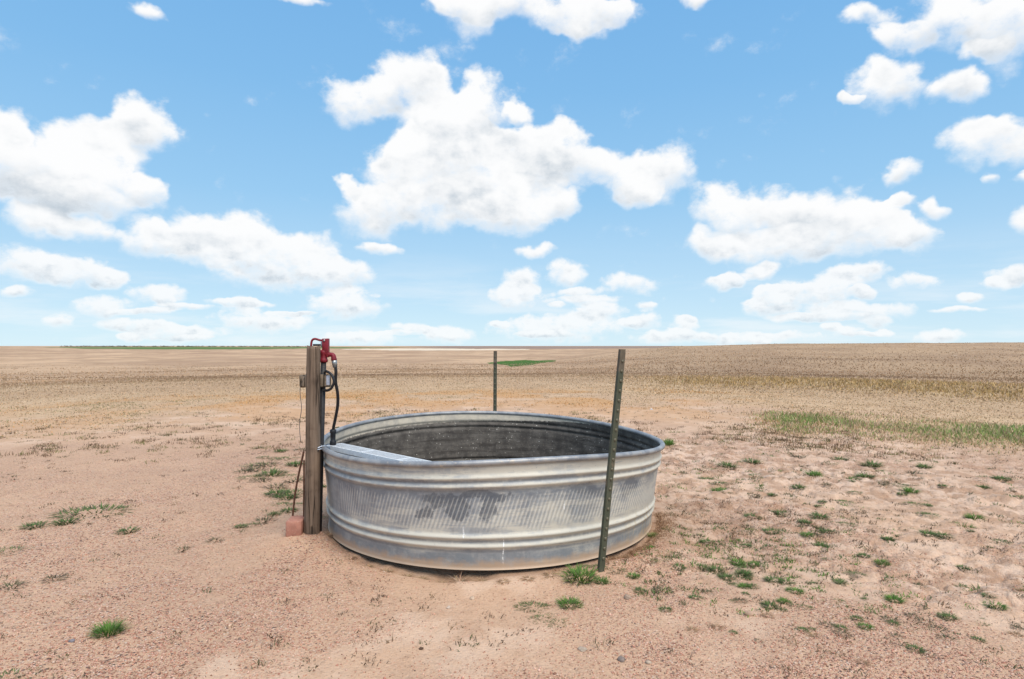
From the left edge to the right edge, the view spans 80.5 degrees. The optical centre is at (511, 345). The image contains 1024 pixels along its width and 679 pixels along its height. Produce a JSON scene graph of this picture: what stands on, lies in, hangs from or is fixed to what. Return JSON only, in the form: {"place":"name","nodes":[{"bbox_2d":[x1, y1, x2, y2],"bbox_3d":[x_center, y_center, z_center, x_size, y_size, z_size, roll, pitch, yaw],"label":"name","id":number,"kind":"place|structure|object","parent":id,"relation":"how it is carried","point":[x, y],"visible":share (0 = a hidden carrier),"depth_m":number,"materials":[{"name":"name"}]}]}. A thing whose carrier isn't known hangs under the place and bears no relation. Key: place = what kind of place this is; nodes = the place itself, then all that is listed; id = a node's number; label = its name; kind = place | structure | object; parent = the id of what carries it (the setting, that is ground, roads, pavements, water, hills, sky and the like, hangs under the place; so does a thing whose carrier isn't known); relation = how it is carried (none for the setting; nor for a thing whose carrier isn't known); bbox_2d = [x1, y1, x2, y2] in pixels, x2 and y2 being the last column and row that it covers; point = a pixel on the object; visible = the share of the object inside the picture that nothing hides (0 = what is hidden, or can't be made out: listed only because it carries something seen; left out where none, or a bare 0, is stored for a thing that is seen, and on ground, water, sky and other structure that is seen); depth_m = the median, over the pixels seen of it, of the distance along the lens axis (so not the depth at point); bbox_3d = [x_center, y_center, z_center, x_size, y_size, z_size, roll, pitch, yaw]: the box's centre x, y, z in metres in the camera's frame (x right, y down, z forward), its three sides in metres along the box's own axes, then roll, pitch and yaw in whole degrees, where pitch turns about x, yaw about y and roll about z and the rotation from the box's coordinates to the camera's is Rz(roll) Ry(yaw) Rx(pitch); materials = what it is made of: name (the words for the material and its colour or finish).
{"place":"outdoors","nodes":[
{"label":"outdoors","id":0,"kind":"place"},
{"bbox_2d":[0,342,1023,678],"bbox_3d":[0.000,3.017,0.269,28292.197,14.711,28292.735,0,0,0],"label":"ground","id":1,"kind":"structure","parent":0,"point":[466,614],"depth_m":3.87,"materials":[{"name":"soil"}]},
{"bbox_2d":[0,579,29,591],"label":"grass tuft","id":2,"kind":"object","parent":1,"relation":"on","point":[15,583],"visible":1,"depth_m":3.11,"materials":[{"name":"plant"}]},
{"bbox_2d":[0,545,32,552],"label":"grass tuft","id":3,"kind":"object","parent":1,"relation":"on","point":[12,548],"visible":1,"depth_m":3.69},
{"bbox_2d":[0,666,44,678],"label":"grass tuft","id":4,"kind":"object","parent":1,"relation":"on","point":[15,672],"visible":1,"depth_m":2.27,"materials":[{"name":"plant"}]},
{"bbox_2d":[16,519,51,529],"bbox_3d":[-3.242,1.211,4.124,0.230,0.047,0.244,0,0,33],"label":"grass tuft","id":5,"kind":"object","parent":1,"relation":"on","point":[36,524],"visible":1,"depth_m":4.13,"materials":[{"name":"plant"}]},
{"bbox_2d":[38,572,72,582],"bbox_3d":[-2.418,1.222,3.206,0.162,0.032,0.156,0,0,-44],"label":"grass tuft","id":6,"kind":"object","parent":1,"relation":"on","point":[54,576],"visible":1,"depth_m":3.21,"materials":[{"name":"plant"}]},
{"bbox_2d":[50,517,81,525],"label":"grass tuft","id":7,"kind":"object","parent":1,"relation":"on","point":[65,520],"visible":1,"depth_m":4.19,"materials":[{"name":"plant"}]},
{"bbox_2d":[46,502,136,520],"bbox_3d":[-3.090,1.209,4.453,0.658,0.060,0.487,0,0,-1],"label":"grass tuft","id":8,"kind":"object","parent":1,"relation":"on","point":[90,508],"visible":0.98,"depth_m":4.51,"materials":[{"name":"plant"}]},
{"bbox_2d":[84,617,138,638],"bbox_3d":[-1.720,1.198,2.584,0.198,0.059,0.190,0,0,25],"label":"grass tuft","id":9,"kind":"object","parent":1,"relation":"on","point":[107,628],"visible":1,"depth_m":2.59,"materials":[{"name":"plant"}]},
{"bbox_2d":[112,526,141,534],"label":"grass tuft","id":10,"kind":"object","parent":1,"relation":"on","point":[122,529],"visible":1,"depth_m":4.02,"materials":[{"name":"plant"}]},
{"bbox_2d":[60,345,303,346],"bbox_3d":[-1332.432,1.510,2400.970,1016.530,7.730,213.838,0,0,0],"label":"distant trees","id":11,"kind":"object","parent":1,"relation":"on","point":[177,346],"visible":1,"depth_m":2384.66,"materials":[{"name":"green plant"}]},
{"bbox_2d":[233,467,258,472],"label":"grass tuft","id":12,"kind":"object","parent":1,"relation":"on","point":[246,469],"visible":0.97,"depth_m":5.94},
{"bbox_2d":[242,465,268,471],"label":"grass tuft","id":13,"kind":"object","parent":1,"relation":"on","point":[252,468],"visible":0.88,"depth_m":6.03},
{"bbox_2d":[250,476,271,481],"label":"grass tuft","id":14,"kind":"object","parent":1,"relation":"on","point":[263,479],"visible":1,"depth_m":5.53,"materials":[{"name":"plant"}]},
{"bbox_2d":[256,514,277,524],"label":"grass tuft","id":15,"kind":"object","parent":1,"relation":"on","point":[257,519],"visible":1,"depth_m":4.25,"materials":[{"name":"plant"}]},
{"bbox_2d":[256,460,282,467],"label":"grass tuft","id":16,"kind":"object","parent":1,"relation":"on","point":[263,463],"visible":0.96,"depth_m":6.24,"materials":[{"name":"plant"}]},
{"bbox_2d":[256,467,290,475],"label":"grass tuft","id":17,"kind":"object","parent":1,"relation":"on","point":[271,472],"visible":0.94,"depth_m":5.82,"materials":[{"name":"plant"}]},
{"bbox_2d":[261,487,288,496],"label":"grass tuft","id":18,"kind":"object","parent":1,"relation":"on","point":[277,493],"visible":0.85,"depth_m":5.04,"materials":[{"name":"plant"}]},
{"bbox_2d":[264,482,288,489],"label":"grass tuft","id":19,"kind":"object","parent":1,"relation":"on","point":[281,485],"visible":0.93,"depth_m":5.29,"materials":[{"name":"plant"}]},
{"bbox_2d":[274,448,289,452],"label":"grass tuft","id":20,"kind":"object","parent":1,"relation":"on","point":[282,450],"visible":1,"depth_m":7.03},
{"bbox_2d":[270,492,299,500],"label":"grass tuft","id":21,"kind":"object","parent":1,"relation":"on","point":[287,495],"visible":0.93,"depth_m":4.92,"materials":[{"name":"plant"}]},
{"bbox_2d":[268,487,302,497],"bbox_3d":[-1.831,1.220,5.041,0.496,0.044,0.358,0,0,3],"label":"grass tuft","id":22,"kind":"object","parent":1,"relation":"on","point":[287,492],"visible":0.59,"depth_m":5.08,"materials":[{"name":"plant"}]},
{"bbox_2d":[280,506,298,513],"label":"grass tuft","id":23,"kind":"object","parent":1,"relation":"on","point":[289,508],"visible":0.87,"depth_m":4.51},
{"bbox_2d":[284,459,302,466],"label":"grass tuft","id":24,"kind":"object","parent":1,"relation":"on","point":[292,463],"visible":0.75,"depth_m":6.23,"materials":[{"name":"plant"}]},
{"bbox_2d":[286,515,303,536],"bbox_3d":[-1.367,1.140,3.830,0.096,0.098,0.141,0,0,-6],"label":"brick","id":25,"kind":"object","parent":1,"relation":"on","point":[294,525],"visible":0.8,"depth_m":3.76,"materials":[{"name":"brick"}]},
{"bbox_2d":[292,451,304,515],"bbox_3d":[-1.379,0.942,3.883,0.110,0.537,0.015,0,0,19],"label":"rusty rod","id":26,"kind":"object","parent":1,"relation":"on","point":[299,470],"visible":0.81,"depth_m":3.88,"materials":[{"name":"metal"}]},
{"bbox_2d":[303,460,304,516],"bbox_3d":[-1.331,0.980,3.868,0.012,0.500,0.025,0,0,-21],"label":"rusty rod","id":27,"kind":"object","parent":1,"relation":"on","point":[303,485],"visible":0.67,"depth_m":3.86,"materials":[{"name":"metal"}]},
{"bbox_2d":[299,345,330,534],"bbox_3d":[-1.260,0.648,3.837,0.201,1.304,0.112,0,0,0],"label":"timber post","id":28,"kind":"object","parent":1,"relation":"on","point":[314,381],"visible":0.92,"depth_m":3.79,"materials":[{"name":"brown wood"}]},
{"bbox_2d":[299,375,305,443],"bbox_3d":[-1.316,0.398,3.800,0.050,0.438,0.024,0,0,42],"label":"loose wire","id":29,"kind":"object","parent":28,"relation":"hanging from","point":[301,411],"visible":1,"depth_m":3.80,"materials":[{"name":"metal"}]},
{"bbox_2d":[323,370,334,391],"bbox_3d":[-1.167,0.223,3.848,0.100,0.140,0.028,0,0,31],"label":"hose loop","id":30,"kind":"object","parent":28,"relation":"attached to","point":[333,380],"visible":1,"depth_m":3.83,"materials":[{"name":"black rubber"}]},
{"bbox_2d":[310,338,336,530],"bbox_3d":[-1.212,0.619,3.895,0.179,1.343,0.062,0,0,0],"label":"yard hydrant","id":31,"kind":"object","parent":1,"relation":"on","point":[325,352],"visible":0.8,"depth_m":3.88,"materials":[{"name":"metal"}]},
{"bbox_2d":[330,367,339,444],"bbox_3d":[-1.157,0.390,3.981,0.061,0.546,0.213,0,0,-24],"label":"hose","id":32,"kind":"object","parent":31,"relation":"attached to","point":[333,436],"visible":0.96,"depth_m":3.98,"materials":[{"name":"black rubber"}]},
{"bbox_2d":[447,572,478,583],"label":"dry tuft","id":33,"kind":"object","parent":1,"relation":"on","point":[461,579],"visible":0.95,"depth_m":3.19,"materials":[{"name":"beige plant"}]},
{"bbox_2d":[0,401,966,465],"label":"weeds","id":34,"kind":"object","parent":1,"relation":"on","point":[673,429],"visible":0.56,"depth_m":7.93,"materials":[{"name":"beige plant"}]},
{"bbox_2d":[321,411,664,569],"bbox_3d":[-0.144,0.908,4.445,2.404,0.616,2.396,0,0,0],"label":"stock tank","id":35,"kind":"object","parent":1,"relation":"on","point":[491,490],"visible":0.95,"depth_m":3.42,"materials":[{"name":"metal"}]},
{"bbox_2d":[325,443,428,460],"bbox_3d":[-0.879,0.683,3.677,1.157,0.040,0.278,0,0,43],"label":"float valve cover","id":36,"kind":"object","parent":35,"relation":"on","point":[358,452],"visible":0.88,"depth_m":3.79,"materials":[{"name":"metal"}]},
{"bbox_2d":[493,351,496,410],"bbox_3d":[-0.168,0.718,5.940,0.043,1.337,0.047,0,0,0],"label":"steel fence post","id":37,"kind":"object","parent":1,"relation":"on","point":[495,382],"visible":0.48,"depth_m":5.92,"materials":[{"name":"metal"}]},
{"bbox_2d":[0,342,1023,463],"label":"dry grass","id":38,"kind":"structure","parent":1,"relation":"on","point":[795,419],"depth_m":19.38,"materials":[{"name":"plant"}]},
{"bbox_2d":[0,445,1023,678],"bbox_3d":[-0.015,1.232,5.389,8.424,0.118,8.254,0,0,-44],"label":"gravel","id":39,"kind":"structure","parent":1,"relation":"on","point":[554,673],"depth_m":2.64,"materials":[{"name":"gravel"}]},
{"bbox_2d":[0,398,1023,678],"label":"dead weeds","id":40,"kind":"object","parent":1,"relation":"on","point":[638,568],"visible":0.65,"depth_m":4.12,"materials":[{"name":"brown plant"}]},
{"bbox_2d":[512,600,548,612],"bbox_3d":[0.100,1.229,2.861,0.206,0.015,0.149,0,0,0],"label":"grass tuft","id":41,"kind":"object","parent":1,"relation":"on","point":[542,605],"visible":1,"depth_m":2.87,"materials":[{"name":"plant"}]},
{"bbox_2d":[541,571,559,578],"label":"dry tuft","id":42,"kind":"object","parent":1,"relation":"on","point":[550,573],"visible":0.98,"depth_m":3.21,"materials":[{"name":"beige plant"}]},
{"bbox_2d":[555,595,583,609],"bbox_3d":[0.272,1.214,2.874,0.170,0.040,0.169,0,0,-35],"label":"grass tuft","id":43,"kind":"object","parent":1,"relation":"on","point":[570,600],"visible":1,"depth_m":2.89,"materials":[{"name":"plant"}]},
{"bbox_2d":[555,563,602,583],"bbox_3d":[0.358,1.183,3.168,0.269,0.070,0.270,0,0,-19],"label":"grass tuft","id":44,"kind":"object","parent":1,"relation":"on","point":[578,572],"visible":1,"depth_m":3.18,"materials":[{"name":"plant"}]},
{"bbox_2d":[577,646,586,651],"bbox_3d":[0.285,1.228,2.450,0.037,0.016,0.040,0,0,-22],"label":"stone","id":45,"kind":"object","parent":1,"relation":"on","point":[582,649],"visible":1,"depth_m":2.44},
{"bbox_2d":[594,575,612,583],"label":"grass tuft","id":46,"kind":"object","parent":1,"relation":"on","point":[600,580],"visible":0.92,"depth_m":3.14,"materials":[{"name":"plant"}]},
{"bbox_2d":[597,349,625,571],"bbox_3d":[0.529,0.688,3.260,0.172,1.339,0.046,0,0,-10],"label":"steel fence post","id":47,"kind":"object","parent":1,"relation":"on","point":[611,461],"visible":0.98,"depth_m":3.25,"materials":[{"name":"metal"}]},
{"bbox_2d":[553,511,686,570],"bbox_3d":[0.770,1.214,3.686,0.440,0.071,1.587,0,0,36],"label":"root thatch","id":48,"kind":"object","parent":1,"relation":"on","point":[649,540],"visible":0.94,"depth_m":3.83,"materials":[{"name":"beige plant"}]},
{"bbox_2d":[617,656,624,662],"bbox_3d":[0.427,1.227,2.366,0.030,0.023,0.038,0,0,2],"label":"stone","id":49,"kind":"object","parent":1,"relation":"on","point":[621,659],"visible":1,"depth_m":2.36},
{"bbox_2d":[627,572,641,578],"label":"grass tuft","id":50,"kind":"object","parent":1,"relation":"on","point":[634,574],"visible":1,"depth_m":3.21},
{"bbox_2d":[632,586,648,593],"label":"grass tuft","id":51,"kind":"object","parent":1,"relation":"on","point":[638,588],"visible":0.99,"depth_m":3.04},
{"bbox_2d":[649,584,671,595],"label":"grass tuft","id":52,"kind":"object","parent":1,"relation":"on","point":[662,588],"visible":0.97,"depth_m":3.04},
{"bbox_2d":[659,605,672,612],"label":"grass tuft","id":53,"kind":"object","parent":1,"relation":"on","point":[665,607],"visible":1,"depth_m":2.81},
{"bbox_2d":[662,437,675,445],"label":"grass tuft","id":54,"kind":"object","parent":1,"relation":"on","point":[668,442],"visible":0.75,"depth_m":7.42,"materials":[{"name":"plant"}]},
{"bbox_2d":[669,561,688,570],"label":"grass tuft","id":55,"kind":"object","parent":1,"relation":"on","point":[680,568],"visible":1,"depth_m":3.33,"materials":[{"name":"plant"}]},
{"bbox_2d":[705,565,726,573],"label":"grass tuft","id":56,"kind":"object","parent":1,"relation":"on","point":[715,568],"visible":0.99,"depth_m":3.31,"materials":[{"name":"plant"}]},
{"bbox_2d":[708,485,726,491],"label":"grass tuft","id":57,"kind":"object","parent":1,"relation":"on","point":[718,489],"visible":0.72,"depth_m":5.17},
{"bbox_2d":[716,572,736,581],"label":"grass tuft","id":58,"kind":"object","parent":1,"relation":"on","point":[725,575],"visible":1,"depth_m":3.20,"materials":[{"name":"plant"}]},
{"bbox_2d":[720,459,738,467],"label":"grass tuft","id":59,"kind":"object","parent":1,"relation":"on","point":[729,465],"visible":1,"depth_m":6.22,"materials":[{"name":"plant"}]},
{"bbox_2d":[727,558,748,565],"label":"grass tuft","id":60,"kind":"object","parent":1,"relation":"on","point":[740,561],"visible":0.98,"depth_m":3.43,"materials":[{"name":"plant"}]},
{"bbox_2d":[732,568,753,577],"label":"grass tuft","id":61,"kind":"object","parent":1,"relation":"on","point":[745,575],"visible":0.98,"depth_m":3.23,"materials":[{"name":"plant"}]},
{"bbox_2d":[736,582,752,588],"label":"grass tuft","id":62,"kind":"object","parent":1,"relation":"on","point":[744,584],"visible":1,"depth_m":3.07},
{"bbox_2d":[744,610,753,615],"bbox_3d":[1.075,1.217,2.745,0.044,0.029,0.037,0,0,14],"label":"stone","id":63,"kind":"object","parent":1,"relation":"on","point":[750,613],"visible":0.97,"depth_m":2.73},
{"bbox_2d":[740,457,761,464],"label":"grass tuft","id":64,"kind":"object","parent":1,"relation":"on","point":[754,461],"visible":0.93,"depth_m":6.42,"materials":[{"name":"plant"}]},
{"bbox_2d":[758,599,779,609],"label":"grass tuft","id":65,"kind":"object","parent":1,"relation":"on","point":[767,603],"visible":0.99,"depth_m":2.84,"materials":[{"name":"plant"}]},
{"bbox_2d":[761,527,778,534],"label":"grass tuft","id":66,"kind":"object","parent":1,"relation":"on","point":[769,530],"visible":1,"depth_m":4.04,"materials":[{"name":"plant"}]},
{"bbox_2d":[762,574,784,583],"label":"grass tuft","id":67,"kind":"object","parent":1,"relation":"on","point":[772,579],"visible":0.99,"depth_m":3.17,"materials":[{"name":"plant"}]},
{"bbox_2d":[772,507,789,515],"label":"grass tuft","id":68,"kind":"object","parent":1,"relation":"on","point":[781,512],"visible":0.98,"depth_m":4.50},
{"bbox_2d":[776,598,792,604],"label":"grass tuft","id":69,"kind":"object","parent":1,"relation":"on","point":[783,600],"visible":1,"depth_m":2.88,"materials":[{"name":"plant"}]},
{"bbox_2d":[774,577,797,585],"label":"grass tuft","id":70,"kind":"object","parent":1,"relation":"on","point":[786,583],"visible":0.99,"depth_m":3.13,"materials":[{"name":"plant"}]},
{"bbox_2d":[566,436,1023,619],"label":"green sprigs","id":71,"kind":"object","parent":1,"relation":"on","point":[774,555],"visible":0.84,"depth_m":3.51,"materials":[{"name":"green plant"}]},
{"bbox_2d":[784,586,806,594],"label":"grass tuft","id":72,"kind":"object","parent":1,"relation":"on","point":[797,589],"visible":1,"depth_m":3.01,"materials":[{"name":"plant"}]},
{"bbox_2d":[792,482,805,488],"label":"grass tuft","id":73,"kind":"object","parent":1,"relation":"on","point":[798,486],"visible":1,"depth_m":5.27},
{"bbox_2d":[797,518,812,524],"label":"grass tuft","id":74,"kind":"object","parent":1,"relation":"on","point":[805,522],"visible":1,"depth_m":4.20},
{"bbox_2d":[800,531,812,536],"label":"grass tuft","id":75,"kind":"object","parent":1,"relation":"on","point":[805,534],"visible":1,"depth_m":3.87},
{"bbox_2d":[805,469,824,475],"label":"grass tuft","id":76,"kind":"object","parent":1,"relation":"on","point":[814,473],"visible":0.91,"depth_m":5.73,"materials":[{"name":"plant"}]},
{"bbox_2d":[806,510,830,519],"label":"grass tuft","id":77,"kind":"object","parent":1,"relation":"on","point":[820,515],"visible":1,"depth_m":4.39,"materials":[{"name":"plant"}]},
{"bbox_2d":[813,542,830,547],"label":"grass tuft","id":78,"kind":"object","parent":1,"relation":"on","point":[823,544],"visible":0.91,"depth_m":3.75,"materials":[{"name":"plant"}]},
{"bbox_2d":[830,577,848,584],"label":"grass tuft","id":79,"kind":"object","parent":1,"relation":"on","point":[839,579],"visible":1,"depth_m":3.15,"materials":[{"name":"plant"}]},
{"bbox_2d":[828,628,853,637],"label":"grass tuft","id":80,"kind":"object","parent":1,"relation":"on","point":[844,631],"visible":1,"depth_m":2.58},
{"bbox_2d":[841,570,866,577],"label":"grass tuft","id":81,"kind":"object","parent":1,"relation":"on","point":[855,572],"visible":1,"depth_m":3.27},
{"bbox_2d":[850,615,862,621],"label":"grass tuft","id":82,"kind":"object","parent":1,"relation":"on","point":[859,617],"visible":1,"depth_m":2.71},
{"bbox_2d":[854,621,873,629],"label":"grass tuft","id":83,"kind":"object","parent":1,"relation":"on","point":[867,625],"visible":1,"depth_m":2.64,"materials":[{"name":"plant"}]},
{"bbox_2d":[856,473,876,477],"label":"grass tuft","id":84,"kind":"object","parent":1,"relation":"on","point":[862,475],"visible":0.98,"depth_m":5.69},
{"bbox_2d":[861,459,887,467],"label":"grass tuft","id":85,"kind":"object","parent":1,"relation":"on","point":[876,464],"visible":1,"depth_m":6.20,"materials":[{"name":"plant"}]},
{"bbox_2d":[874,558,890,565],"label":"grass tuft","id":86,"kind":"object","parent":1,"relation":"on","point":[883,562],"visible":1,"depth_m":3.45,"materials":[{"name":"plant"}]},
{"bbox_2d":[881,536,894,541],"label":"grass tuft","id":87,"kind":"object","parent":1,"relation":"on","point":[887,538],"visible":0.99,"depth_m":3.87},
{"bbox_2d":[877,614,902,625],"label":"grass tuft","id":88,"kind":"object","parent":1,"relation":"on","point":[890,617],"visible":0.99,"depth_m":2.72,"materials":[{"name":"plant"}]},
{"bbox_2d":[884,592,907,603],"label":"grass tuft","id":89,"kind":"object","parent":1,"relation":"on","point":[894,597],"visible":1,"depth_m":2.93,"materials":[{"name":"plant"}]},
{"bbox_2d":[896,486,922,492],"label":"grass tuft","id":90,"kind":"object","parent":1,"relation":"on","point":[906,490],"visible":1,"depth_m":5.06,"materials":[{"name":"plant"}]},
{"bbox_2d":[904,642,928,652],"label":"grass tuft","id":91,"kind":"object","parent":1,"relation":"on","point":[915,647],"visible":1,"depth_m":2.44,"materials":[{"name":"plant"}]},
{"bbox_2d":[914,462,935,467],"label":"grass tuft","id":92,"kind":"object","parent":1,"relation":"on","point":[924,465],"visible":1,"depth_m":6.18,"materials":[{"name":"plant"}]},
{"bbox_2d":[913,511,942,516],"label":"grass tuft","id":93,"kind":"object","parent":1,"relation":"on","point":[927,513],"visible":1,"depth_m":4.38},
{"bbox_2d":[917,529,939,536],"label":"grass tuft","id":94,"kind":"object","parent":1,"relation":"on","point":[925,532],"visible":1,"depth_m":3.96,"materials":[{"name":"plant"}]},
{"bbox_2d":[926,624,948,633],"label":"grass tuft","id":95,"kind":"object","parent":1,"relation":"on","point":[939,627],"visible":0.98,"depth_m":2.64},
{"bbox_2d":[934,530,955,538],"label":"grass tuft","id":96,"kind":"object","parent":1,"relation":"on","point":[940,534],"visible":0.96,"depth_m":3.93,"materials":[{"name":"plant"}]},
{"bbox_2d":[933,611,957,621],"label":"grass tuft","id":97,"kind":"object","parent":1,"relation":"on","point":[952,615],"visible":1,"depth_m":2.75,"materials":[{"name":"plant"}]},
{"bbox_2d":[934,633,958,641],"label":"grass tuft","id":98,"kind":"object","parent":1,"relation":"on","point":[944,636],"visible":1,"depth_m":2.55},
{"bbox_2d":[954,564,969,569],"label":"grass tuft","id":99,"kind":"object","parent":1,"relation":"on","point":[962,565],"visible":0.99,"depth_m":3.42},
{"bbox_2d":[950,521,975,527],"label":"grass tuft","id":100,"kind":"object","parent":1,"relation":"on","point":[971,525],"visible":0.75,"depth_m":4.13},
{"bbox_2d":[963,512,985,519],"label":"grass tuft","id":101,"kind":"object","parent":1,"relation":"on","point":[969,516],"visible":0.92,"depth_m":4.29,"materials":[{"name":"plant"}]},
{"bbox_2d":[969,635,985,642],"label":"grass tuft","id":102,"kind":"object","parent":1,"relation":"on","point":[980,639],"visible":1,"depth_m":2.54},
{"bbox_2d":[979,599,1009,610],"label":"grass tuft","id":103,"kind":"object","parent":1,"relation":"on","point":[1003,606],"visible":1,"depth_m":2.84,"materials":[{"name":"plant"}]},
{"bbox_2d":[989,475,1011,480],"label":"grass tuft","id":104,"kind":"object","parent":1,"relation":"on","point":[1001,477],"visible":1,"depth_m":5.52,"materials":[{"name":"plant"}]},
{"bbox_2d":[0,0,1023,345],"label":"sky","id":105,"kind":"structure","parent":0,"point":[173,172],"materials":[{"name":"blue"}]},
{"bbox_2d":[686,623,699,631],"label":"dry tuft","id":106,"kind":"object","parent":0,"point":[691,626],"visible":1,"depth_m":2.61,"materials":[{"name":"beige plant"}]},
{"bbox_2d":[708,623,724,631],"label":"dry tuft","id":107,"kind":"object","parent":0,"point":[719,626],"visible":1,"depth_m":2.62,"materials":[{"name":"beige plant"}]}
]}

